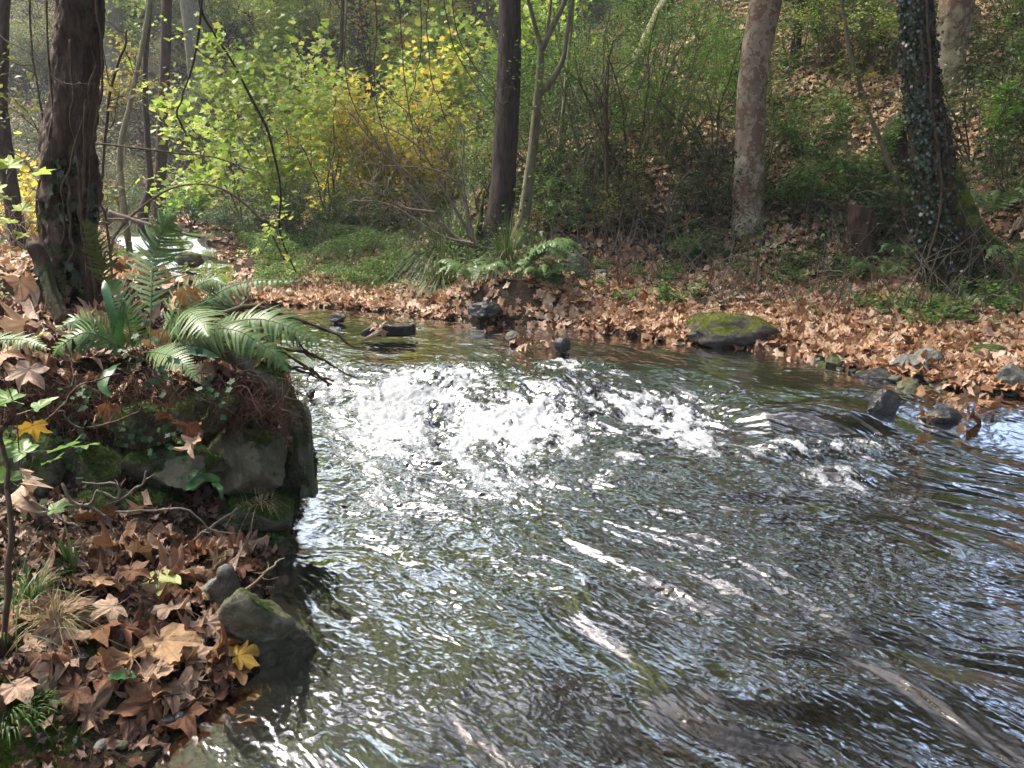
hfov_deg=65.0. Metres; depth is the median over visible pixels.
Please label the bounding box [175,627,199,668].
fallen leaf
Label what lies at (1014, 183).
fern
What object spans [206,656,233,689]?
fallen leaf
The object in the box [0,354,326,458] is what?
hanging rootlets
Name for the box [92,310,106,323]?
fallen leaf
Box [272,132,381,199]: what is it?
bush
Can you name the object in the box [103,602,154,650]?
fallen leaf
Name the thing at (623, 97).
bush
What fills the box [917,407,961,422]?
rock
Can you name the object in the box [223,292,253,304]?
fallen leaf
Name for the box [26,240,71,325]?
mossy stub
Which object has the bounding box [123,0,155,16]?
bush
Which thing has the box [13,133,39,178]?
bush
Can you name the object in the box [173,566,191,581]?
fallen leaf
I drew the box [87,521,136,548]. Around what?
fallen leaf
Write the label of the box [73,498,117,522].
fallen leaf
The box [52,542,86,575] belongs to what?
fallen leaf
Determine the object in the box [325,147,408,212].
bush
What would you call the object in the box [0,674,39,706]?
fallen leaf
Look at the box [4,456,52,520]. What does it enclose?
fallen leaf
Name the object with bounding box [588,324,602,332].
fallen leaf
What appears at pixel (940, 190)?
ivy clad tree
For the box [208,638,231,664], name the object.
fallen leaf
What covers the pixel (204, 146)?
shrub
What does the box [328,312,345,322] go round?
rock
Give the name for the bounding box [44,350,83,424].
fallen leaf
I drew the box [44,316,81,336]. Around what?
fallen leaf
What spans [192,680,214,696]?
fallen leaf
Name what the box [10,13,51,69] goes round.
bush
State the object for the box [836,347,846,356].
fallen leaf
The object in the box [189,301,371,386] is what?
dead branch
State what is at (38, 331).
fallen leaf
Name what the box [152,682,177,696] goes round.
fallen leaf
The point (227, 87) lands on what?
bush
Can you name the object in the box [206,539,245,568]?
fallen leaf
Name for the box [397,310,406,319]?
fallen leaf
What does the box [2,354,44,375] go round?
fallen leaf
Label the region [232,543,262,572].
fallen leaf
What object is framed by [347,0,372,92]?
woodland tree
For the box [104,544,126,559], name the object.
fallen leaf
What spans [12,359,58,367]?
fallen leaf
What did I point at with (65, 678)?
fallen leaf
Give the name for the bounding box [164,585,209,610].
fallen leaf
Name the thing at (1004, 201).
fern
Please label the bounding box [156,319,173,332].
fallen leaf
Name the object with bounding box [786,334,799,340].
fallen leaf
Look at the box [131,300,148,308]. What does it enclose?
fallen leaf
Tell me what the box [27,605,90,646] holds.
fallen leaf
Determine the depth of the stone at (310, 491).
3.69 m
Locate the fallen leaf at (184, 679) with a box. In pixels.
[157,665,195,714]
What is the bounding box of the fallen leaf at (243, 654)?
[223,639,259,669]
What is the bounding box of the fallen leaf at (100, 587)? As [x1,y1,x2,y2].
[81,579,107,594]
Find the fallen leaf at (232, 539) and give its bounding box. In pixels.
[221,526,249,550]
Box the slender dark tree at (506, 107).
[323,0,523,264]
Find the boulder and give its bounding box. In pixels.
[685,311,779,347]
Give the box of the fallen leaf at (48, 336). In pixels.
[11,327,55,341]
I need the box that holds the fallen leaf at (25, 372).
[3,353,49,392]
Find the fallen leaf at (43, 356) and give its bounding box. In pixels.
[30,348,58,365]
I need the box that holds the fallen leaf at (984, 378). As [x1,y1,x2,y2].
[968,375,987,384]
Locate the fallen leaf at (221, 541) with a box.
[196,535,227,555]
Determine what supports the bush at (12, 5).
on the ground
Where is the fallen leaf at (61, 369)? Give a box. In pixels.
[50,368,66,381]
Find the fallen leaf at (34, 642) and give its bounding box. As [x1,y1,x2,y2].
[19,632,57,655]
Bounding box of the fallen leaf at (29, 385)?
[23,381,44,398]
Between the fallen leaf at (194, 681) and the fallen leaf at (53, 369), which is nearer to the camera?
the fallen leaf at (194, 681)
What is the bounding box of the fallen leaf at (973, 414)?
[962,406,981,425]
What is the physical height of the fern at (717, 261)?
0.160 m
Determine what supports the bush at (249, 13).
on the ground
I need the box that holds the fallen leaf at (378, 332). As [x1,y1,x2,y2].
[362,321,387,339]
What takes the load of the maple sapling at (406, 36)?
on the ground
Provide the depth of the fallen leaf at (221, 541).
3.24 m
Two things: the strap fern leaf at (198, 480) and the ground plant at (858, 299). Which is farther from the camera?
the ground plant at (858, 299)
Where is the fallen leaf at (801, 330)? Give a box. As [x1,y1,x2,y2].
[794,327,806,333]
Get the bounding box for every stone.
[0,427,66,497]
[59,434,125,488]
[72,484,138,515]
[95,398,173,449]
[118,434,228,492]
[130,485,186,505]
[151,453,205,490]
[165,387,246,441]
[205,509,240,533]
[207,424,287,494]
[218,487,298,534]
[243,529,298,556]
[280,441,320,502]
[295,401,317,497]
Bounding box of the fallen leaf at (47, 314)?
[39,303,53,319]
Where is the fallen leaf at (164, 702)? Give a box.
[153,680,179,716]
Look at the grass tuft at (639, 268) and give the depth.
10.08 m
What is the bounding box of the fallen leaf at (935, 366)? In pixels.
[929,361,939,369]
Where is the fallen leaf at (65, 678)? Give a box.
[55,656,78,691]
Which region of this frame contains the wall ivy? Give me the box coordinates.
[6,321,234,503]
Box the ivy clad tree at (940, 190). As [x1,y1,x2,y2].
[896,0,1008,294]
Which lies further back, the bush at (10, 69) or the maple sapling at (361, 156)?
the bush at (10, 69)
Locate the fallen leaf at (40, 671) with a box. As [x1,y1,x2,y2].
[30,642,73,695]
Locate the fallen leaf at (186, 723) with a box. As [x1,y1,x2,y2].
[154,694,209,738]
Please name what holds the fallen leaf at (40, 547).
on the ground
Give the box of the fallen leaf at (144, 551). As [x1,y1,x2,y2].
[115,534,154,563]
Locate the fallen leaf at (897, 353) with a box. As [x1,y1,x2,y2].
[888,350,902,355]
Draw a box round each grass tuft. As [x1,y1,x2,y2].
[0,525,147,657]
[0,555,83,623]
[1,676,74,745]
[3,583,125,658]
[39,521,85,575]
[230,488,292,543]
[375,189,475,285]
[403,236,462,298]
[449,208,549,305]
[624,257,649,277]
[659,259,676,276]
[699,241,736,261]
[943,285,989,313]
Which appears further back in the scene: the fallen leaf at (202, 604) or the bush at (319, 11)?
the bush at (319, 11)
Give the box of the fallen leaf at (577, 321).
[569,318,580,325]
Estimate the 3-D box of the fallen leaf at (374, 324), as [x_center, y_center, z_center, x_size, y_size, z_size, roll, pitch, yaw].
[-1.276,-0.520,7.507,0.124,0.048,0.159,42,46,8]
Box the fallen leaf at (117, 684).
[95,657,141,690]
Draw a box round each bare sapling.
[0,0,46,237]
[0,426,14,655]
[97,19,183,274]
[545,125,609,221]
[576,2,665,252]
[607,239,638,285]
[626,103,742,243]
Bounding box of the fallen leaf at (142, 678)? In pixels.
[129,677,162,704]
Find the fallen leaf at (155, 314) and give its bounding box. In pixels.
[135,299,160,323]
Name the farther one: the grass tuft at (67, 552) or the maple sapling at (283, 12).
the maple sapling at (283, 12)
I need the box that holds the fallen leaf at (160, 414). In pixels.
[153,405,175,423]
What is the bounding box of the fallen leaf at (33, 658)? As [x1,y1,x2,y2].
[22,636,72,687]
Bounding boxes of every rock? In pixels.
[171,270,199,276]
[174,251,204,267]
[197,233,218,243]
[201,564,240,607]
[218,588,315,660]
[306,389,315,398]
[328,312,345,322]
[467,301,502,320]
[505,331,519,343]
[544,273,564,285]
[554,337,570,351]
[565,253,590,279]
[592,269,608,279]
[825,354,846,367]
[855,367,892,380]
[867,388,900,415]
[887,353,928,376]
[895,378,918,391]
[914,348,943,363]
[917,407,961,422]
[971,344,1005,351]
[977,412,994,420]
[993,363,1023,389]
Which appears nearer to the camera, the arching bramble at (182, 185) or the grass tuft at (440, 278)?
the arching bramble at (182, 185)
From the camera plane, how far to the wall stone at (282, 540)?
3.53 m
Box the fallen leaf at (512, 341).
[507,334,518,345]
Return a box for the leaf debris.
[0,253,316,767]
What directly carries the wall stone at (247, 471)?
on the wall stone at (264, 520)
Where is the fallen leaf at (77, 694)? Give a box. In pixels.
[51,672,97,722]
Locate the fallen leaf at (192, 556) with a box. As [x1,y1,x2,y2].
[183,545,223,563]
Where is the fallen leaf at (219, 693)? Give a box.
[214,679,235,699]
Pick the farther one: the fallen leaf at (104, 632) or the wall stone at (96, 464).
the wall stone at (96, 464)
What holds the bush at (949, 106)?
on the ground
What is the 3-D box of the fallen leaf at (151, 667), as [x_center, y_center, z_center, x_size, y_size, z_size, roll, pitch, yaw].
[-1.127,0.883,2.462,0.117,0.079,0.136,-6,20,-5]
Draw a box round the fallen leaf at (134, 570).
[115,553,152,582]
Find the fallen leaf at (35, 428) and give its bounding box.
[15,415,52,441]
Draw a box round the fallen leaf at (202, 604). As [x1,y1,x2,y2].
[200,594,218,611]
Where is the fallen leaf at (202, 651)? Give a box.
[184,637,212,662]
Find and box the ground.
[0,0,1023,767]
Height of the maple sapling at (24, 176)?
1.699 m
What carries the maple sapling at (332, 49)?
on the ground
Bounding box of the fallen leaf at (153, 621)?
[128,613,172,652]
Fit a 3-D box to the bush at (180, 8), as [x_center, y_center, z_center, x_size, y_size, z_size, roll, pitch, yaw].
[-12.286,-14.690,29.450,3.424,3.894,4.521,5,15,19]
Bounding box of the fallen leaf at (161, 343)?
[147,338,174,353]
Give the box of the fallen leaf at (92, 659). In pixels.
[85,652,128,671]
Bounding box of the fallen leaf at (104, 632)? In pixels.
[79,618,126,646]
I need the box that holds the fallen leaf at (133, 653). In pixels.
[108,645,153,671]
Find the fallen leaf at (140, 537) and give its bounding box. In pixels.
[125,535,143,543]
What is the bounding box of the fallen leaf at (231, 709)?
[226,697,264,724]
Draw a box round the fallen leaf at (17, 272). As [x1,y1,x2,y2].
[3,260,25,276]
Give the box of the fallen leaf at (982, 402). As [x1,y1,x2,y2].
[977,399,1002,407]
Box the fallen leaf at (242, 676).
[215,659,251,684]
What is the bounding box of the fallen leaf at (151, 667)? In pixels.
[126,652,162,682]
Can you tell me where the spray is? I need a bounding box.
[337,357,874,499]
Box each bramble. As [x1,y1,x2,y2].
[108,668,137,679]
[111,179,284,259]
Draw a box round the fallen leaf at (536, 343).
[530,336,541,348]
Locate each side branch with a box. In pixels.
[0,0,84,90]
[95,135,259,178]
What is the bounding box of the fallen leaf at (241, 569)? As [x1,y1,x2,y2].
[236,559,255,581]
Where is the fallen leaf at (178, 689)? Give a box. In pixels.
[160,680,202,713]
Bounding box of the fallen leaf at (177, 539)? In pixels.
[152,528,184,544]
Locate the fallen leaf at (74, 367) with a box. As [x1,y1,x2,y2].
[61,359,79,371]
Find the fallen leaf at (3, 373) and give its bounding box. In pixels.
[0,361,12,378]
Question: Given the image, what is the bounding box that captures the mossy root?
[193,336,310,466]
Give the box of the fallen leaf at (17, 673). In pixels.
[2,664,29,683]
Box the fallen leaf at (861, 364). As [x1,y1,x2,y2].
[857,353,873,370]
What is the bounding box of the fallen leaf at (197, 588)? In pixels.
[174,581,209,607]
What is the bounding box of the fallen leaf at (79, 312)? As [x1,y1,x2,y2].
[75,299,105,314]
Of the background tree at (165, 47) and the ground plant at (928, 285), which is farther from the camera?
the background tree at (165, 47)
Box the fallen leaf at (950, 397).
[940,392,960,402]
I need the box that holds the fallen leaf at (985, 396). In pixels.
[973,388,988,399]
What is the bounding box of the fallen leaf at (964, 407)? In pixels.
[956,404,970,413]
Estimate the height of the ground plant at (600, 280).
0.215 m
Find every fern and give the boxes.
[0,331,49,353]
[52,209,324,383]
[80,219,119,284]
[432,255,516,284]
[512,257,577,280]
[516,199,580,218]
[517,237,587,277]
[709,260,748,267]
[826,254,882,270]
[849,259,913,278]
[875,237,915,261]
[965,292,1016,300]
[969,187,1023,219]
[977,174,1023,189]
[977,243,1023,277]
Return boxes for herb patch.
[235,219,424,290]
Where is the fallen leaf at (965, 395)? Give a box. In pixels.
[956,385,977,399]
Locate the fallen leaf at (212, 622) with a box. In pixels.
[189,609,220,642]
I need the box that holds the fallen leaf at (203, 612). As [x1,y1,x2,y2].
[201,603,227,638]
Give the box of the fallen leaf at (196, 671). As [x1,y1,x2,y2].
[186,647,217,681]
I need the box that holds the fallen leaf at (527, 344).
[521,341,531,351]
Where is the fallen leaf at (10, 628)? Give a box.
[1,621,27,636]
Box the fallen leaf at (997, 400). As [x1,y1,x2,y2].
[992,393,1002,402]
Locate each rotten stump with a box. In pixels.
[846,205,888,268]
[881,114,911,185]
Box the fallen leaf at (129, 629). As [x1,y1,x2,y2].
[109,607,143,649]
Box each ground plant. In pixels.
[582,274,608,285]
[589,256,619,269]
[610,285,640,303]
[631,263,689,285]
[644,276,705,303]
[759,263,809,286]
[776,244,822,269]
[804,286,823,292]
[826,262,868,280]
[840,288,895,306]
[864,297,913,314]
[891,286,953,314]
[896,306,941,326]
[902,284,934,294]
[908,293,977,324]
[913,273,967,293]
[922,274,979,296]
[959,312,1000,321]
[974,260,1023,284]
[974,278,1023,305]
[975,274,1023,299]
[978,291,1023,313]
[987,288,1018,307]
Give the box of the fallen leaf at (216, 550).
[210,542,246,576]
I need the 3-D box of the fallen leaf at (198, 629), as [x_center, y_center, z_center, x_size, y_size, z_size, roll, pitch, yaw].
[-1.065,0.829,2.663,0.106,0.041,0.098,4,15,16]
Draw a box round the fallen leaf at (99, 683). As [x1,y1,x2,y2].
[82,672,107,690]
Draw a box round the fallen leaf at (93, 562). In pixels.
[88,546,119,572]
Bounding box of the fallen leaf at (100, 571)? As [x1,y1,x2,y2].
[72,555,111,590]
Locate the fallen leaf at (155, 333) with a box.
[143,320,172,348]
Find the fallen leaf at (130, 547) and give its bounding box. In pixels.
[122,538,151,550]
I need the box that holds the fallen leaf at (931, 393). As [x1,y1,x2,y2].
[925,390,939,401]
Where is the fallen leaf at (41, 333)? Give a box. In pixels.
[12,332,47,346]
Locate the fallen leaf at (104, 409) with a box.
[93,393,121,428]
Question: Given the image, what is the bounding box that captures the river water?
[99,220,1023,767]
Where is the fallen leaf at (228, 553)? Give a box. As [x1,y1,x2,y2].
[210,529,236,555]
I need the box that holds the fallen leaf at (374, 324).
[370,322,382,330]
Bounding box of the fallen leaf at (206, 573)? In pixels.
[190,566,212,581]
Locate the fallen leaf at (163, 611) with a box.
[149,595,193,619]
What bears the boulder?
on the ground
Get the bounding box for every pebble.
[72,734,80,744]
[73,653,91,662]
[94,739,105,749]
[115,740,128,749]
[118,634,124,642]
[158,715,175,724]
[173,710,185,719]
[814,357,822,361]
[889,376,894,381]
[894,375,901,381]
[929,382,936,388]
[1008,393,1019,396]
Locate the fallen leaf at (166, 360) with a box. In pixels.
[155,353,188,367]
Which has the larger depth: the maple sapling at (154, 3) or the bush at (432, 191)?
the maple sapling at (154, 3)
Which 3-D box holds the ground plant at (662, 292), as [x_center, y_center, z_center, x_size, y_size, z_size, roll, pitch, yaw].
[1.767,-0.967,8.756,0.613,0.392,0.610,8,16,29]
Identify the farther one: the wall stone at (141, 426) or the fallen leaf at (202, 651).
the wall stone at (141, 426)
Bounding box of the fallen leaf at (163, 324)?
[160,308,190,328]
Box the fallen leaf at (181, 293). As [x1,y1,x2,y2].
[171,277,201,315]
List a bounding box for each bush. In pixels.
[9,0,28,26]
[9,1,49,85]
[9,10,51,84]
[9,15,47,78]
[9,23,20,74]
[10,0,53,31]
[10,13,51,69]
[10,101,43,147]
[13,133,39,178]
[14,123,39,181]
[18,48,50,85]
[22,0,54,26]
[23,40,50,78]
[24,66,108,107]
[95,126,143,198]
[100,113,137,147]
[105,28,159,69]
[105,76,157,124]
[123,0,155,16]
[128,0,178,35]
[137,0,216,29]
[138,0,181,33]
[138,0,255,45]
[150,15,185,69]
[150,31,179,63]
[157,4,218,32]
[172,47,225,113]
[181,58,256,120]
[192,51,241,99]
[205,0,248,21]
[206,0,250,52]
[206,0,265,32]
[206,0,284,50]
[214,79,289,142]
[214,110,285,168]
[236,124,310,197]
[239,55,303,129]
[241,0,300,32]
[243,41,295,109]
[248,19,271,48]
[256,91,276,114]
[257,0,385,52]
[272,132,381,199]
[277,2,325,45]
[295,0,337,29]
[296,0,348,51]
[304,8,337,44]
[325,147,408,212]
[335,35,377,72]
[342,38,398,96]
[344,0,395,34]
[369,0,396,28]
[369,0,423,30]
[370,65,471,186]
[374,86,415,121]
[382,0,451,31]
[397,101,492,208]
[409,2,476,65]
[420,41,492,133]
[439,73,496,145]
[448,11,611,177]
[450,51,577,215]
[461,13,551,75]
[461,19,574,116]
[520,17,655,148]
[521,22,595,94]
[530,52,617,121]
[532,19,590,94]
[534,26,586,68]
[541,85,688,195]
[545,47,604,115]
[563,24,647,115]
[575,1,650,73]
[582,1,671,131]
[584,0,618,19]
[585,0,655,27]
[602,0,700,36]
[641,0,778,120]
[650,0,736,38]
[666,0,747,81]
[710,2,811,105]
[729,73,806,139]
[765,55,860,189]
[781,0,850,23]
[808,0,898,58]
[822,0,898,59]
[850,8,1023,166]
[955,0,1023,110]
[956,110,1023,199]
[968,0,1023,62]
[975,54,1023,134]
[987,0,1020,22]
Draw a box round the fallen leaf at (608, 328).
[601,323,612,333]
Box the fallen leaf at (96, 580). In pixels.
[80,567,117,586]
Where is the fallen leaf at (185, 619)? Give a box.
[176,607,208,633]
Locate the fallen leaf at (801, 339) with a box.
[787,332,804,346]
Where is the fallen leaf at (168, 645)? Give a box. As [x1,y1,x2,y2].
[135,610,202,664]
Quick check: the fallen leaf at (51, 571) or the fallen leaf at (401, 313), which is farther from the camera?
the fallen leaf at (401, 313)
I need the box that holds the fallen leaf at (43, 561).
[39,538,81,567]
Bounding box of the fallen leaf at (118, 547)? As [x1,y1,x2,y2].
[112,537,146,560]
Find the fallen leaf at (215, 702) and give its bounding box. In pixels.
[207,694,217,711]
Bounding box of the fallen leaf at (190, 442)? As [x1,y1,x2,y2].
[173,431,201,458]
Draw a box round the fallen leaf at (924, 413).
[918,405,940,424]
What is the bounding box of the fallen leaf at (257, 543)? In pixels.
[235,527,271,553]
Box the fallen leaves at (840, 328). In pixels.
[0,0,1023,397]
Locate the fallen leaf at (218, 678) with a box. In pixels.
[208,641,245,690]
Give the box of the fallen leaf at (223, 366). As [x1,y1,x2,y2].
[213,360,233,371]
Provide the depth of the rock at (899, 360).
6.11 m
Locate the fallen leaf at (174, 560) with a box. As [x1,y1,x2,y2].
[158,537,196,583]
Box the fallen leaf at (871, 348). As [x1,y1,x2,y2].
[868,345,881,354]
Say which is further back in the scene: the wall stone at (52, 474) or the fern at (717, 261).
the fern at (717, 261)
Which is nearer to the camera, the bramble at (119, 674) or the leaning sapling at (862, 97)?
the bramble at (119, 674)
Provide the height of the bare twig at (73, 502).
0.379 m
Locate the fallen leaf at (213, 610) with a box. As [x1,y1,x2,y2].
[202,608,215,634]
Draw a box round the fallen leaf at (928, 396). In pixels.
[921,390,934,400]
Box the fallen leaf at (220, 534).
[213,529,226,538]
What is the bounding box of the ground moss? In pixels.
[0,639,137,767]
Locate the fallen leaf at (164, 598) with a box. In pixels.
[142,581,187,617]
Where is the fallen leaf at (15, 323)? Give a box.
[0,298,38,363]
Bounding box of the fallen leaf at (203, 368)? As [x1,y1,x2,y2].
[194,361,218,386]
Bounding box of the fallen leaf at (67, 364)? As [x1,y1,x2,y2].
[62,357,98,414]
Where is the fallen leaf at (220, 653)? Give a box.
[185,646,230,674]
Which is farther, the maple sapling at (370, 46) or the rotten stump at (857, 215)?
the maple sapling at (370, 46)
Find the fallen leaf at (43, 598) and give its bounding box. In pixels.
[26,586,86,620]
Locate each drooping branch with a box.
[150,0,226,181]
[191,0,299,273]
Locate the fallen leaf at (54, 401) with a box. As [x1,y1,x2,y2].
[47,384,68,409]
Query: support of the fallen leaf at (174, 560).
on the ground
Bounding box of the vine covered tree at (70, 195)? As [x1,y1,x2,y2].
[28,0,105,308]
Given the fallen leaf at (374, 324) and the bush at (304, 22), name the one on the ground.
the bush at (304, 22)
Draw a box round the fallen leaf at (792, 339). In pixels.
[790,336,801,344]
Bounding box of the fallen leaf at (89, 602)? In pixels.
[60,579,94,623]
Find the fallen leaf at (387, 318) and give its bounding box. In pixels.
[378,314,390,321]
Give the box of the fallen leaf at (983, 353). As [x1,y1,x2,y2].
[973,348,992,362]
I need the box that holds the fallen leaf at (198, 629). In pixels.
[184,624,205,647]
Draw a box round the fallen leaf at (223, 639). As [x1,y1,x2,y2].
[208,623,242,661]
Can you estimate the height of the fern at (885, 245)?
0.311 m
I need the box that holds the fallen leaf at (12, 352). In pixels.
[0,344,25,364]
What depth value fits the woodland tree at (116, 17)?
25.93 m
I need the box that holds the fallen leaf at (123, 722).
[116,714,148,740]
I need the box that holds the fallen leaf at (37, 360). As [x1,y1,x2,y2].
[34,355,53,378]
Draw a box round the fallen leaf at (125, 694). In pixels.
[114,664,156,698]
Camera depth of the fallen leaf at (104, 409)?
3.23 m
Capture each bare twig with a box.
[29,471,151,541]
[45,349,143,432]
[115,503,237,548]
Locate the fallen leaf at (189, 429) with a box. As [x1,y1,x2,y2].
[171,417,202,446]
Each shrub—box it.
[9,69,45,163]
[10,0,53,63]
[48,8,153,125]
[102,160,166,211]
[104,86,204,164]
[123,149,203,208]
[155,96,238,169]
[158,173,234,227]
[178,185,286,239]
[190,0,246,89]
[231,0,285,53]
[232,178,325,243]
[270,185,356,237]
[281,73,500,250]
[325,188,392,241]
[342,171,445,232]
[366,110,459,154]
[388,16,439,46]
[426,0,736,211]
[437,97,545,208]
[449,0,784,223]
[482,0,695,124]
[519,146,619,236]
[586,151,707,243]
[591,0,873,166]
[599,114,757,225]
[600,0,781,166]
[647,93,767,221]
[655,225,723,262]
[760,154,831,222]
[765,82,867,162]
[772,0,897,74]
[779,0,899,65]
[792,92,906,210]
[825,115,907,202]
[851,171,915,256]
[870,0,985,72]
[967,0,1023,91]
[969,74,1023,164]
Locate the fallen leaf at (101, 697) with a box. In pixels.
[67,679,115,735]
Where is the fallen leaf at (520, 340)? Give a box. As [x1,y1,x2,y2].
[516,335,522,344]
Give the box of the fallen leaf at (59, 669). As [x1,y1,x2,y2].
[42,639,86,681]
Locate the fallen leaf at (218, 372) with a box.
[193,360,222,383]
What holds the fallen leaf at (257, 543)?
on the ground
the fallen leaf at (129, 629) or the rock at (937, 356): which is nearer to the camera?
the fallen leaf at (129, 629)
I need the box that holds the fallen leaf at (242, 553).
[226,540,248,561]
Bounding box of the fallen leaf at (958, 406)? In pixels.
[953,400,965,409]
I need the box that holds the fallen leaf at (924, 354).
[908,349,927,362]
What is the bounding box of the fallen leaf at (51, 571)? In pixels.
[47,567,68,588]
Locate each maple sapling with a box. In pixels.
[0,131,111,238]
[100,30,157,128]
[104,0,160,68]
[124,46,299,225]
[131,0,161,17]
[165,11,357,228]
[170,74,229,142]
[205,0,248,23]
[205,10,446,224]
[220,0,310,111]
[243,0,316,48]
[248,70,390,174]
[266,21,486,221]
[272,37,359,136]
[297,63,471,219]
[320,0,439,85]
[333,0,404,117]
[359,0,496,119]
[361,0,497,151]
[368,0,473,92]
[372,0,482,56]
[374,58,493,189]
[466,0,596,118]
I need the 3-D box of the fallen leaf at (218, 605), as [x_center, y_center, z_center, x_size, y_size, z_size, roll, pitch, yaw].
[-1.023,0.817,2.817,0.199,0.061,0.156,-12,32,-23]
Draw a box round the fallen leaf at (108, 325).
[101,315,131,336]
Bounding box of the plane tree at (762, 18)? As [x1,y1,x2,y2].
[727,0,781,239]
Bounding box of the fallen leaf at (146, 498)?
[125,488,151,514]
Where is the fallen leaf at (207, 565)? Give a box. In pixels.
[186,558,227,577]
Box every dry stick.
[206,549,229,570]
[245,558,284,589]
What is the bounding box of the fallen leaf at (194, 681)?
[190,668,210,691]
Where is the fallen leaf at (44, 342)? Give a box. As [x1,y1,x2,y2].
[29,340,46,347]
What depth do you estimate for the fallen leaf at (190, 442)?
3.17 m
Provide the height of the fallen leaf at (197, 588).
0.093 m
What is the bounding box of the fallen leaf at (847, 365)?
[842,356,863,370]
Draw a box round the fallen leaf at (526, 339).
[521,335,531,342]
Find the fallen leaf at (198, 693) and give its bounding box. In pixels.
[182,683,216,717]
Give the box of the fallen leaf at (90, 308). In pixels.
[77,297,105,319]
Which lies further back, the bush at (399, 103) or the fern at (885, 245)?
the bush at (399, 103)
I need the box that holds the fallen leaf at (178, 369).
[164,364,184,376]
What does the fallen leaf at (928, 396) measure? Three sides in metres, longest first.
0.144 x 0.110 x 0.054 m
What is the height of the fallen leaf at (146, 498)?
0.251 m
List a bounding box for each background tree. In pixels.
[0,0,27,250]
[117,0,151,253]
[136,0,153,231]
[152,0,171,223]
[337,0,348,202]
[484,0,497,47]
[557,0,574,167]
[627,0,673,91]
[790,0,804,60]
[936,0,974,93]
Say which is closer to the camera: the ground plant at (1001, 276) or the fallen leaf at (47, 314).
the fallen leaf at (47, 314)
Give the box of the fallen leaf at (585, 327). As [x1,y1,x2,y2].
[580,324,590,331]
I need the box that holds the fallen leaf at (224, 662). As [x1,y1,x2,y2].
[192,634,240,683]
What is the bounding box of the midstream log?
[360,323,415,336]
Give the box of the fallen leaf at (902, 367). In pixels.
[895,362,904,370]
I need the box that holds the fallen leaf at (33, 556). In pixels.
[28,544,65,568]
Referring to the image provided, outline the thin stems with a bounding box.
[0,0,1023,320]
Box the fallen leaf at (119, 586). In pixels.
[104,575,138,591]
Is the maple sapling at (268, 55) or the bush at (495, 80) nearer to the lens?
the bush at (495, 80)
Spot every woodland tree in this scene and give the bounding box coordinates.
[103,0,126,81]
[180,0,212,96]
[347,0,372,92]
[393,0,413,23]
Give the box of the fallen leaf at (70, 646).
[58,639,75,651]
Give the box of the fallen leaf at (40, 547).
[35,522,66,559]
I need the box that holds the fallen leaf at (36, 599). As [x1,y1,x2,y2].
[12,597,42,622]
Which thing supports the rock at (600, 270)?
on the ground
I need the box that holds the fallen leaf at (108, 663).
[93,646,124,680]
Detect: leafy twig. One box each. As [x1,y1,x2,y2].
[0,154,54,199]
[0,199,37,237]
[0,370,99,515]
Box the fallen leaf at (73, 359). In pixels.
[58,347,82,362]
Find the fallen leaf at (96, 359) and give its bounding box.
[75,339,107,370]
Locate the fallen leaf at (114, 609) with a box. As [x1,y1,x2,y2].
[86,593,130,625]
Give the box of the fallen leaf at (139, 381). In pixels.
[111,373,147,402]
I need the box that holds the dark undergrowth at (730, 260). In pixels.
[0,0,1023,343]
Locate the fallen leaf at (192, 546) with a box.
[186,525,213,565]
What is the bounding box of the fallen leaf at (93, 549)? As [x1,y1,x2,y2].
[80,535,111,557]
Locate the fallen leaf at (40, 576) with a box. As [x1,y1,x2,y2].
[1,566,59,600]
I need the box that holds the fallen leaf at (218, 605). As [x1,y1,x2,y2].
[191,603,220,618]
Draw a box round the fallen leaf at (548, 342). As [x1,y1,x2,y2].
[540,335,555,352]
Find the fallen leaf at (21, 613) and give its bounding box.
[0,599,42,642]
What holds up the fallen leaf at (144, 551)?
on the ground
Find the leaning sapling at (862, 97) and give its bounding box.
[815,0,915,212]
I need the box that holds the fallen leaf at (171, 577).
[140,566,195,595]
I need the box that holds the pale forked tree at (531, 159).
[511,0,573,242]
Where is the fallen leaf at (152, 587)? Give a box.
[141,565,177,604]
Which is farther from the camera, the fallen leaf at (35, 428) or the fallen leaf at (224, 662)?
the fallen leaf at (35, 428)
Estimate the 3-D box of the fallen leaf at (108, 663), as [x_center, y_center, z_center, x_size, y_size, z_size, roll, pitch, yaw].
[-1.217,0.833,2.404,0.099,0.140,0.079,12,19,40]
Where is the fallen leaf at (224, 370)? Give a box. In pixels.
[196,361,231,379]
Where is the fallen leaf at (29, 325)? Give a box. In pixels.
[0,320,38,334]
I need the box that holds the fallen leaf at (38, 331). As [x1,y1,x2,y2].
[14,315,43,342]
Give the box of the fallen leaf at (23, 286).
[0,267,39,306]
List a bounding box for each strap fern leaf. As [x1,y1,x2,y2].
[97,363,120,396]
[101,280,116,341]
[117,301,124,349]
[161,346,218,357]
[183,473,219,489]
[187,469,202,482]
[212,481,222,499]
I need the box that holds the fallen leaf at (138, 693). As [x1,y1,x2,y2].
[112,673,181,729]
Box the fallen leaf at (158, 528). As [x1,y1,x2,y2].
[150,523,180,540]
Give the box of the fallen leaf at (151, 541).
[128,533,169,554]
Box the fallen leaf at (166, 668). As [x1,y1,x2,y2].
[133,653,179,690]
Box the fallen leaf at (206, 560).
[196,553,220,566]
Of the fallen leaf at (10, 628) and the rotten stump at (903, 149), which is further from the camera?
the rotten stump at (903, 149)

